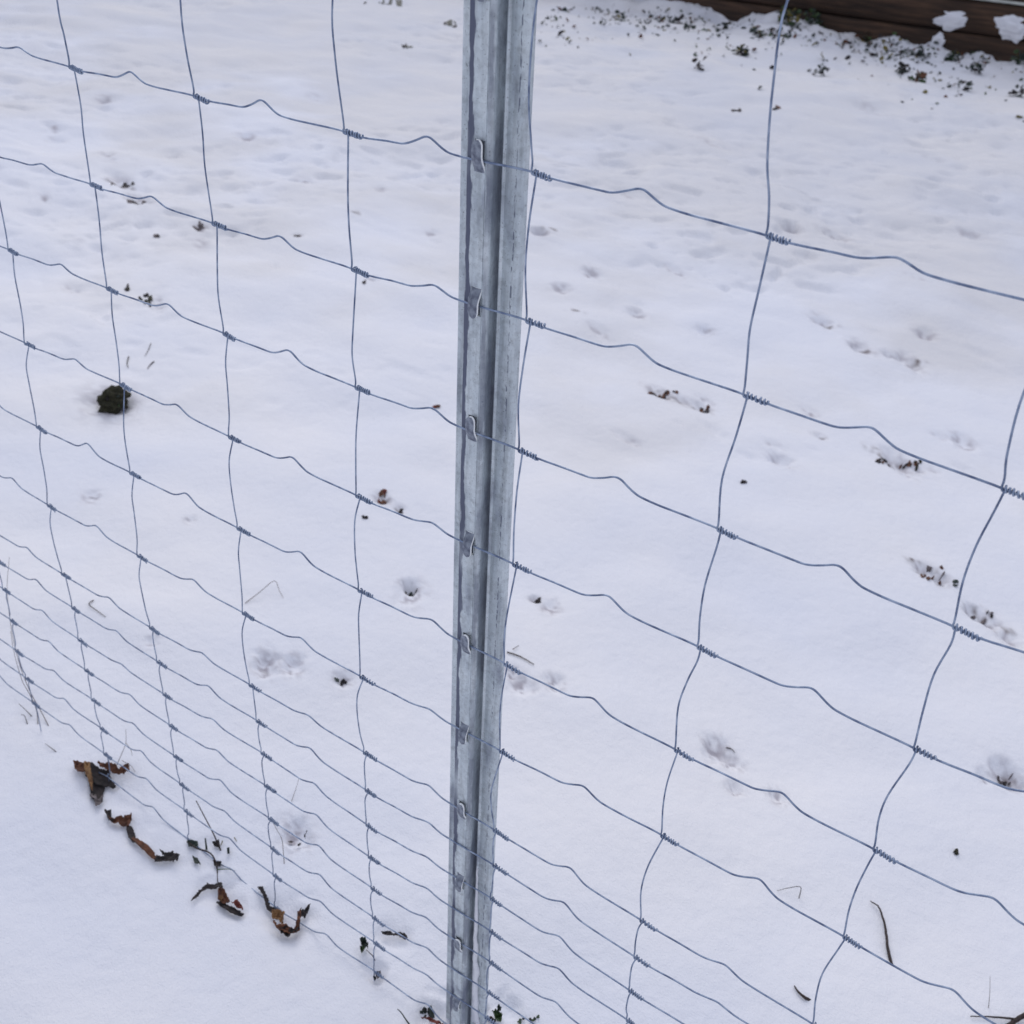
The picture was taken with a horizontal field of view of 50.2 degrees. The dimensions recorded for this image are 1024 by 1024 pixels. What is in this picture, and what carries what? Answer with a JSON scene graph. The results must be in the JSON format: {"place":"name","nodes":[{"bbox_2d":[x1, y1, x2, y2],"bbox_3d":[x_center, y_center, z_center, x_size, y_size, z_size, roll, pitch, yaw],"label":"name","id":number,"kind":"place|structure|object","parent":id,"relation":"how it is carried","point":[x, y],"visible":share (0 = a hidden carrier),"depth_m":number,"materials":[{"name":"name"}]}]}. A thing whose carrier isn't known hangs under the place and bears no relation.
{"place":"outdoors","nodes":[
{"label":"outdoors","id":0,"kind":"place"},
{"bbox_2d":[7,557,55,751],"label":"dry grass","id":1,"kind":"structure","parent":0,"point":[24,678],"depth_m":1.51,"materials":[{"name":"brown plant"}]},
{"bbox_2d":[0,0,1023,1023],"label":"snow ground","id":2,"kind":"structure","parent":0,"point":[102,921],"depth_m":1.99,"materials":[{"name":"white snow"}]},
{"bbox_2d":[73,760,129,805],"bbox_3d":[-0.535,0.339,1.407,0.086,0.025,0.066,23,37,28],"label":"leaf clump","id":3,"kind":"object","parent":2,"relation":"on","point":[98,783],"visible":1,"depth_m":1.41,"materials":[{"name":"brown plant"}]},
{"bbox_2d":[96,385,131,414],"bbox_3d":[-0.835,-0.234,2.293,0.051,0.066,0.080,13,33,14],"label":"soil clod","id":4,"kind":"object","parent":2,"relation":"on","point":[109,400],"visible":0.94,"depth_m":2.27,"materials":[{"name":"green soil"}]},
{"bbox_2d":[111,182,134,187],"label":"dead leaf scraps","id":5,"kind":"object","parent":2,"relation":"on","point":[125,184],"visible":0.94,"depth_m":3.63,"materials":[{"name":"brown plant"}]},
{"bbox_2d":[127,199,145,204],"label":"dead leaf scraps","id":6,"kind":"object","parent":2,"relation":"on","point":[134,202],"visible":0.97,"depth_m":3.42,"materials":[{"name":"brown plant"}]},
{"bbox_2d":[104,809,179,861],"bbox_3d":[-0.454,0.396,1.335,0.129,0.014,0.026,25,38,31],"label":"leaf clump","id":7,"kind":"object","parent":2,"relation":"on","point":[125,820],"visible":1,"depth_m":1.33,"materials":[{"name":"brown plant"}]},
{"bbox_2d":[138,293,152,306],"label":"dead leaf scraps","id":8,"kind":"object","parent":2,"relation":"on","point":[148,296],"visible":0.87,"depth_m":2.78,"materials":[{"name":"plant"}]},
{"bbox_2d":[193,221,202,230],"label":"dead leaf scraps","id":9,"kind":"object","parent":2,"relation":"on","point":[200,225],"visible":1,"depth_m":3.26,"materials":[{"name":"brown plant"}]},
{"bbox_2d":[187,800,236,881],"bbox_3d":[-0.362,0.396,1.320,0.085,0.054,0.056,23,37,28],"label":"weed","id":10,"kind":"object","parent":2,"relation":"on","point":[194,844],"visible":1,"depth_m":1.33,"materials":[{"name":"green plant"}]},
{"bbox_2d":[191,882,243,916],"bbox_3d":[-0.336,0.448,1.274,0.066,0.017,0.038,10,33,10],"label":"leaf clump","id":11,"kind":"object","parent":2,"relation":"on","point":[223,898],"visible":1,"depth_m":1.27,"materials":[{"name":"brown plant"}]},
{"bbox_2d":[245,581,282,602],"bbox_3d":[-0.397,0.127,1.741,0.060,0.016,0.030,-7,34,-16],"label":"bent stalk","id":12,"kind":"object","parent":2,"relation":"on","point":[262,589],"visible":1,"depth_m":1.74,"materials":[{"name":"beige plant"}]},
{"bbox_2d":[258,886,310,936],"bbox_3d":[-0.273,0.464,1.264,0.075,0.020,0.050,14,34,16],"label":"leaf clump","id":13,"kind":"object","parent":2,"relation":"on","point":[285,928],"visible":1,"depth_m":1.26,"materials":[{"name":"brown plant"}]},
{"bbox_2d":[334,677,346,685],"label":"dead leaf scraps","id":14,"kind":"object","parent":2,"relation":"on","point":[343,681],"visible":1,"depth_m":1.59,"materials":[{"name":"black plant"}]},
{"bbox_2d":[359,937,368,952],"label":"seedling","id":15,"kind":"object","parent":2,"relation":"on","point":[364,942],"visible":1,"depth_m":1.23,"materials":[{"name":"green plant"}]},
{"bbox_2d":[378,488,386,504],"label":"dead leaf scraps","id":16,"kind":"object","parent":2,"relation":"on","point":[381,493],"visible":0.99,"depth_m":2.04,"materials":[{"name":"brown plant"}]},
{"bbox_2d":[364,0,401,6],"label":"dead leaf scraps","id":17,"kind":"object","parent":2,"relation":"on","point":[399,3],"visible":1,"depth_m":7.29,"materials":[{"name":"brown plant"}]},
{"bbox_2d":[381,931,407,939],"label":"rotten leaf","id":18,"kind":"object","parent":2,"relation":"on","point":[391,933],"visible":0.87,"depth_m":1.25,"materials":[{"name":"brown plant"}]},
{"bbox_2d":[420,1007,434,1016],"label":"dead leaf scraps","id":19,"kind":"object","parent":2,"relation":"on","point":[424,1010],"visible":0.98,"depth_m":1.18,"materials":[{"name":"black plant"}]},
{"bbox_2d":[421,1017,442,1023],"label":"bark strip","id":20,"kind":"object","parent":2,"relation":"on","point":[433,1020],"visible":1,"depth_m":1.16,"materials":[{"name":"brown plant"}]},
{"bbox_2d":[429,1006,434,1018],"bbox_3d":[-0.086,0.537,1.172,0.008,0.016,0.006,23,37,28],"label":"mossy stub","id":21,"kind":"object","parent":2,"relation":"on","point":[431,1014],"visible":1,"depth_m":1.17,"materials":[{"name":"green plant"}]},
{"bbox_2d":[444,19,456,27],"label":"dead leaf scraps","id":22,"kind":"object","parent":2,"relation":"on","point":[449,23],"visible":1,"depth_m":6.76,"materials":[{"name":"brown plant"}]},
{"bbox_2d":[446,0,536,1023],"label":"fence post","id":23,"kind":"object","parent":2,"relation":"on","point":[494,118],"visible":0.99,"depth_m":0.77,"materials":[{"name":"metal"}]},
{"bbox_2d":[471,867,479,1023],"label":"clinging snow","id":24,"kind":"structure","parent":23,"relation":"attached to","point":[475,999],"depth_m":1.09,"materials":[{"name":"white snow"}]},
{"bbox_2d":[0,0,1023,1023],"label":"wire fence","id":25,"kind":"object","parent":23,"relation":"attached to","point":[720,531],"visible":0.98,"depth_m":0.86,"materials":[{"name":"grey metal"}]},
{"bbox_2d":[492,1004,502,1021],"bbox_3d":[-0.013,0.533,1.162,0.014,0.017,0.016,23,37,28],"label":"green leaf pair","id":26,"kind":"object","parent":2,"relation":"on","point":[497,1015],"visible":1,"depth_m":1.16},
{"bbox_2d":[507,645,533,664],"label":"twig","id":27,"kind":"object","parent":2,"relation":"on","point":[518,655],"visible":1,"depth_m":1.66,"materials":[{"name":"grey wood"}]},
{"bbox_2d":[517,1015,538,1023],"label":"dead leaf scraps","id":28,"kind":"object","parent":2,"relation":"on","point":[530,1019],"visible":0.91,"depth_m":1.17,"materials":[{"name":"plant"}]},
{"bbox_2d":[648,390,678,398],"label":"dead leaf scraps","id":29,"kind":"object","parent":2,"relation":"on","point":[667,392],"visible":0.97,"depth_m":2.50,"materials":[{"name":"brown plant"}]},
{"bbox_2d":[667,14,684,23],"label":"ivy tuft","id":30,"kind":"object","parent":2,"relation":"on","point":[679,18],"visible":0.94,"depth_m":7.28,"materials":[{"name":"green plant"}]},
{"bbox_2d":[684,20,695,31],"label":"ivy tuft","id":31,"kind":"object","parent":2,"relation":"on","point":[689,26],"visible":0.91,"depth_m":6.97,"materials":[{"name":"green plant"}]},
{"bbox_2d":[692,56,706,70],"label":"ivy tuft","id":32,"kind":"object","parent":2,"relation":"on","point":[694,60],"visible":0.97,"depth_m":5.80,"materials":[{"name":"green plant"}]},
{"bbox_2d":[699,405,709,412],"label":"dead leaf scraps","id":33,"kind":"object","parent":2,"relation":"on","point":[707,408],"visible":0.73,"depth_m":2.48,"materials":[{"name":"brown plant"}]},
{"bbox_2d":[717,21,731,28],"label":"ivy tuft","id":34,"kind":"object","parent":2,"relation":"on","point":[726,23],"visible":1,"depth_m":7.13,"materials":[{"name":"green plant"}]},
{"bbox_2d":[731,44,749,56],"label":"ivy tuft","id":35,"kind":"object","parent":2,"relation":"on","point":[744,53],"visible":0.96,"depth_m":6.44,"materials":[{"name":"green plant"}]},
{"bbox_2d":[538,4,1023,121],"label":"ground cover leaves","id":36,"kind":"object","parent":2,"relation":"on","point":[761,35],"visible":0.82,"depth_m":6.88,"materials":[{"name":"green plant"}]},
{"bbox_2d":[776,5,801,27],"bbox_3d":[1.804,-3.230,7.142,0.177,0.139,0.187,7,32,5],"label":"ivy tuft","id":37,"kind":"object","parent":2,"relation":"on","point":[789,15],"visible":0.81,"depth_m":7.13,"materials":[{"name":"green plant"}]},
{"bbox_2d":[794,985,810,1000],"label":"twig","id":38,"kind":"object","parent":2,"relation":"on","point":[803,996],"visible":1,"depth_m":1.20,"materials":[{"name":"wood"}]},
{"bbox_2d":[803,8,824,27],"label":"ivy tuft","id":39,"kind":"object","parent":2,"relation":"on","point":[817,15],"visible":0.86,"depth_m":7.27,"materials":[{"name":"green plant"}]},
{"bbox_2d":[812,64,829,75],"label":"ivy tuft","id":40,"kind":"object","parent":2,"relation":"on","point":[823,68],"visible":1,"depth_m":6.02,"materials":[{"name":"green plant"}]},
{"bbox_2d":[668,0,1023,61],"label":"timber wall","id":41,"kind":"structure","parent":2,"relation":"on","point":[911,21],"depth_m":7.02,"materials":[{"name":"brown wood"}]},
{"bbox_2d":[932,32,945,45],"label":"stuck snow","id":42,"kind":"structure","parent":41,"relation":"attached to","point":[939,37],"depth_m":6.94,"materials":[{"name":"white snow"}]},
{"bbox_2d":[933,11,967,31],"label":"stuck snow","id":43,"kind":"structure","parent":41,"relation":"attached to","point":[950,21],"depth_m":6.86,"materials":[{"name":"white snow"}]},
{"bbox_2d":[981,0,1023,5],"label":"cable","id":44,"kind":"object","parent":41,"relation":"attached to","point":[1010,2],"visible":1,"depth_m":6.66,"materials":[{"name":"plastic"}]},
{"bbox_2d":[994,15,1023,43],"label":"stuck snow","id":45,"kind":"structure","parent":41,"relation":"attached to","point":[1010,27],"depth_m":6.69,"materials":[{"name":"white snow"}]},
{"bbox_2d":[870,901,892,963],"bbox_3d":[0.436,0.495,1.278,0.010,0.010,0.092,3,32,-1],"label":"twig","id":46,"kind":"object","parent":2,"relation":"on","point":[887,944],"visible":0.96,"depth_m":1.27,"materials":[{"name":"wood"}]},
{"bbox_2d":[875,458,911,469],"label":"dead leaf scraps","id":47,"kind":"object","parent":2,"relation":"on","point":[909,463],"visible":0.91,"depth_m":2.30,"materials":[{"name":"brown plant"}]},
{"bbox_2d":[895,61,909,74],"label":"ivy tuft","id":48,"kind":"object","parent":2,"relation":"on","point":[902,64],"visible":1,"depth_m":6.21,"materials":[{"name":"green plant"}]},
{"bbox_2d":[914,459,921,470],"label":"dead leaf scraps","id":49,"kind":"object","parent":2,"relation":"on","point":[916,464],"visible":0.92,"depth_m":2.29,"materials":[{"name":"plant"}]},
{"bbox_2d":[910,69,926,82],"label":"ivy tuft","id":50,"kind":"object","parent":2,"relation":"on","point":[921,75],"visible":1,"depth_m":6.04,"materials":[{"name":"brown plant"}]},
{"bbox_2d":[915,46,927,57],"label":"ivy tuft","id":51,"kind":"object","parent":2,"relation":"on","point":[920,52],"visible":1,"depth_m":6.67,"materials":[{"name":"green plant"}]},
{"bbox_2d":[920,565,944,584],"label":"dead leaf scraps","id":52,"kind":"object","parent":2,"relation":"on","point":[929,568],"visible":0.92,"depth_m":1.92,"materials":[{"name":"plant"}]},
{"bbox_2d":[944,49,960,60],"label":"ivy tuft","id":53,"kind":"object","parent":2,"relation":"on","point":[951,56],"visible":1,"depth_m":6.58,"materials":[{"name":"green plant"}]},
{"bbox_2d":[957,81,973,90],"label":"ivy tuft","id":54,"kind":"object","parent":2,"relation":"on","point":[968,83],"visible":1,"depth_m":5.99,"materials":[{"name":"green plant"}]},
{"bbox_2d":[965,63,985,73],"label":"ivy tuft","id":55,"kind":"object","parent":2,"relation":"on","point":[977,69],"visible":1,"depth_m":6.32,"materials":[{"name":"green plant"}]},
{"bbox_2d":[971,610,993,623],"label":"dead leaf scraps","id":56,"kind":"object","parent":2,"relation":"on","point":[984,620],"visible":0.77,"depth_m":1.83,"materials":[{"name":"plant"}]},
{"bbox_2d":[970,1013,1023,1023],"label":"twig","id":57,"kind":"object","parent":2,"relation":"on","point":[1018,1018],"visible":0.94,"depth_m":1.19,"materials":[{"name":"wood"}]},
{"bbox_2d":[997,773,1012,785],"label":"dead leaf scraps","id":58,"kind":"object","parent":2,"relation":"on","point":[1004,783],"visible":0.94,"depth_m":1.52,"materials":[{"name":"plant"}]},
{"bbox_2d":[1008,84,1023,96],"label":"ivy tuft","id":59,"kind":"object","parent":2,"relation":"on","point":[1016,92],"visible":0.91,"depth_m":5.83,"materials":[{"name":"green plant"}]},
{"bbox_2d":[1010,49,1023,62],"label":"ivy tuft","id":60,"kind":"object","parent":2,"relation":"on","point":[1020,55],"visible":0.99,"depth_m":6.53,"materials":[{"name":"green plant"}]}
]}

